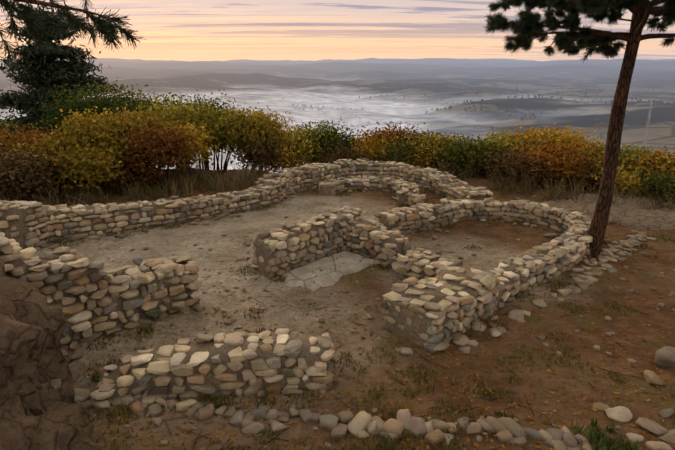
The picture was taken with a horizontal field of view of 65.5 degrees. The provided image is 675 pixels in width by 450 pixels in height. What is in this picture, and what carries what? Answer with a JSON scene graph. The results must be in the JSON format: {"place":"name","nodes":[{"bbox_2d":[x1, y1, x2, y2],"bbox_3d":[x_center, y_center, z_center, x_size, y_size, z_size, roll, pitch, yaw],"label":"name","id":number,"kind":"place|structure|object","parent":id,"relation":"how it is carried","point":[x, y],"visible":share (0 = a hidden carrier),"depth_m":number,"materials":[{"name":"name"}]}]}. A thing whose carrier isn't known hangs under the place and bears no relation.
{"place":"outdoors","nodes":[
{"label":"outdoors","id":0,"kind":"place"},
{"bbox_2d":[50,378,60,388],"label":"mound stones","id":1,"kind":"object","parent":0,"point":[55,383],"visible":0.08,"depth_m":5.59,"materials":[{"name":"brown stone"}]},
{"bbox_2d":[0,0,145,70],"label":"overhanging pine","id":2,"kind":"object","parent":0,"point":[102,26],"depth_m":5.39,"materials":[{"name":"green plant"}]},
{"bbox_2d":[0,231,205,359],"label":"wall","id":3,"kind":"structure","parent":0,"point":[139,273],"depth_m":7.08,"materials":[{"name":"beige stone"}]},
{"bbox_2d":[0,170,295,252],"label":"wall","id":4,"kind":"structure","parent":0,"point":[47,228],"depth_m":11.43,"materials":[{"name":"beige stone"}]},
{"bbox_2d":[90,328,334,426],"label":"front wall","id":5,"kind":"structure","parent":0,"point":[267,371],"depth_m":5.89,"materials":[{"name":"beige stone"}]},
{"bbox_2d":[0,58,674,449],"bbox_3d":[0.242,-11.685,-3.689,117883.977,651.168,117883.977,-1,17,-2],"label":"terrain","id":6,"kind":"structure","parent":0,"point":[330,86],"depth_m":9.78,"materials":[{"name":"brown soil"}]},
{"bbox_2d":[0,258,74,415],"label":"mound rock","id":7,"kind":"object","parent":6,"relation":"on","point":[33,362],"visible":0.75,"depth_m":5.32,"materials":[{"name":"brown stone"}]},
{"bbox_2d":[0,395,103,449],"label":"mound rock","id":8,"kind":"object","parent":6,"relation":"on","point":[60,425],"visible":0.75,"depth_m":4.71,"materials":[{"name":"brown stone"}]},
{"bbox_2d":[0,0,144,169],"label":"pine","id":9,"kind":"object","parent":6,"relation":"on","point":[44,75],"depth_m":22.75,"materials":[{"name":"green plant"}]},
{"bbox_2d":[245,206,362,280],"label":"long wall","id":10,"kind":"structure","parent":6,"relation":"on","point":[282,249],"depth_m":9.54,"materials":[{"name":"stone"}]},
{"bbox_2d":[283,251,373,290],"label":"floor slab","id":11,"kind":"structure","parent":6,"relation":"on","point":[303,276],"depth_m":9.29,"materials":[{"name":"grey stone"}]},
{"bbox_2d":[293,250,363,282],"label":"fallen leaves","id":12,"kind":"object","parent":11,"relation":"on","point":[330,268],"visible":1,"depth_m":9.36,"materials":[{"name":"brown plant"}]},
{"bbox_2d":[0,152,674,210],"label":"dry grass","id":13,"kind":"structure","parent":6,"relation":"on","point":[187,184],"depth_m":15.04,"materials":[{"name":"brown plant"}]},
{"bbox_2d":[1,79,673,169],"bbox_3d":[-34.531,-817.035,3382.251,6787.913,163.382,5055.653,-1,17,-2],"label":"distant trees","id":14,"kind":"object","parent":6,"relation":"on","point":[437,110],"visible":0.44,"depth_m":2729.59,"materials":[{"name":"plant"}]},
{"bbox_2d":[0,77,674,206],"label":"shrub","id":15,"kind":"object","parent":6,"relation":"on","point":[92,131],"depth_m":16.51,"materials":[{"name":"green plant"}]},
{"bbox_2d":[23,189,674,449],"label":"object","id":16,"kind":"object","parent":6,"relation":"on","point":[641,432],"depth_m":5.94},
{"bbox_2d":[43,191,674,449],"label":"pebbles","id":17,"kind":"object","parent":6,"relation":"on","point":[479,438],"visible":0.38,"depth_m":7.70,"materials":[{"name":"stone"}]},
{"bbox_2d":[276,158,452,194],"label":"stone wall","id":18,"kind":"structure","parent":6,"relation":"on","point":[306,177],"depth_m":16.18,"materials":[{"name":"stone"}]},
{"bbox_2d":[59,188,674,449],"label":"grass tufts","id":19,"kind":"object","parent":6,"relation":"on","point":[602,444],"visible":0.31,"depth_m":5.93,"materials":[{"name":"plant"}]},
{"bbox_2d":[316,175,426,204],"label":"bench wall","id":20,"kind":"structure","parent":6,"relation":"on","point":[402,189],"depth_m":15.34,"materials":[{"name":"stone"}]},
{"bbox_2d":[73,230,674,449],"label":"loose stones","id":21,"kind":"object","parent":6,"relation":"on","point":[506,429],"visible":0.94,"depth_m":5.48,"materials":[{"name":"grey stone"}]},
{"bbox_2d":[344,219,410,265],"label":"short wall","id":22,"kind":"structure","parent":6,"relation":"on","point":[375,241],"depth_m":9.86,"materials":[{"name":"stone"}]},
{"bbox_2d":[409,194,425,205],"bbox_3d":[2.056,-0.564,13.517,0.457,0.429,0.325,-15,22,-40],"label":"stone","id":23,"kind":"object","parent":6,"relation":"on","point":[415,199],"depth_m":13.39,"materials":[{"name":"stone"}]},
{"bbox_2d":[395,248,462,282],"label":"stone wall","id":24,"kind":"structure","parent":6,"relation":"on","point":[419,263],"depth_m":8.88,"materials":[{"name":"stone"}]},
{"bbox_2d":[424,176,493,200],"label":"link wall","id":25,"kind":"structure","parent":6,"relation":"on","point":[453,188],"depth_m":14.52,"materials":[{"name":"stone"}]},
{"bbox_2d":[364,198,614,352],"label":"apse wall","id":26,"kind":"structure","parent":6,"relation":"on","point":[446,304],"depth_m":8.40,"materials":[{"name":"stone"}]},
{"bbox_2d":[483,0,674,256],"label":"pine","id":27,"kind":"object","parent":6,"relation":"on","point":[599,10],"depth_m":9.29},
{"bbox_2d":[540,193,674,223],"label":"gravel path","id":28,"kind":"structure","parent":6,"relation":"on","point":[627,207],"depth_m":13.38,"materials":[{"name":"grey gravel"}]},
{"bbox_2d":[580,119,665,155],"bbox_3d":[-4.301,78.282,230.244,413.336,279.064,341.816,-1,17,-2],"label":"leaves","id":29,"kind":"object","parent":6,"relation":"on","point":[651,147],"depth_m":57.87,"materials":[{"name":"plant"}]},
{"bbox_2d":[615,208,674,229],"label":"outcrop rock","id":30,"kind":"object","parent":6,"relation":"on","point":[654,219],"visible":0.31,"depth_m":12.28,"materials":[{"name":"grey stone"}]},
{"bbox_2d":[640,98,652,149],"bbox_3d":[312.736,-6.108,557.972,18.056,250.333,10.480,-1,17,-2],"label":"pylon","id":31,"kind":"object","parent":6,"relation":"on","point":[649,113],"visible":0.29,"depth_m":528.16,"materials":[{"name":"silver metal"}]},
{"bbox_2d":[0,0,674,60],"label":"sky","id":32,"kind":"structure","parent":0,"point":[177,30],"materials":[{"name":"orange"}]}
]}

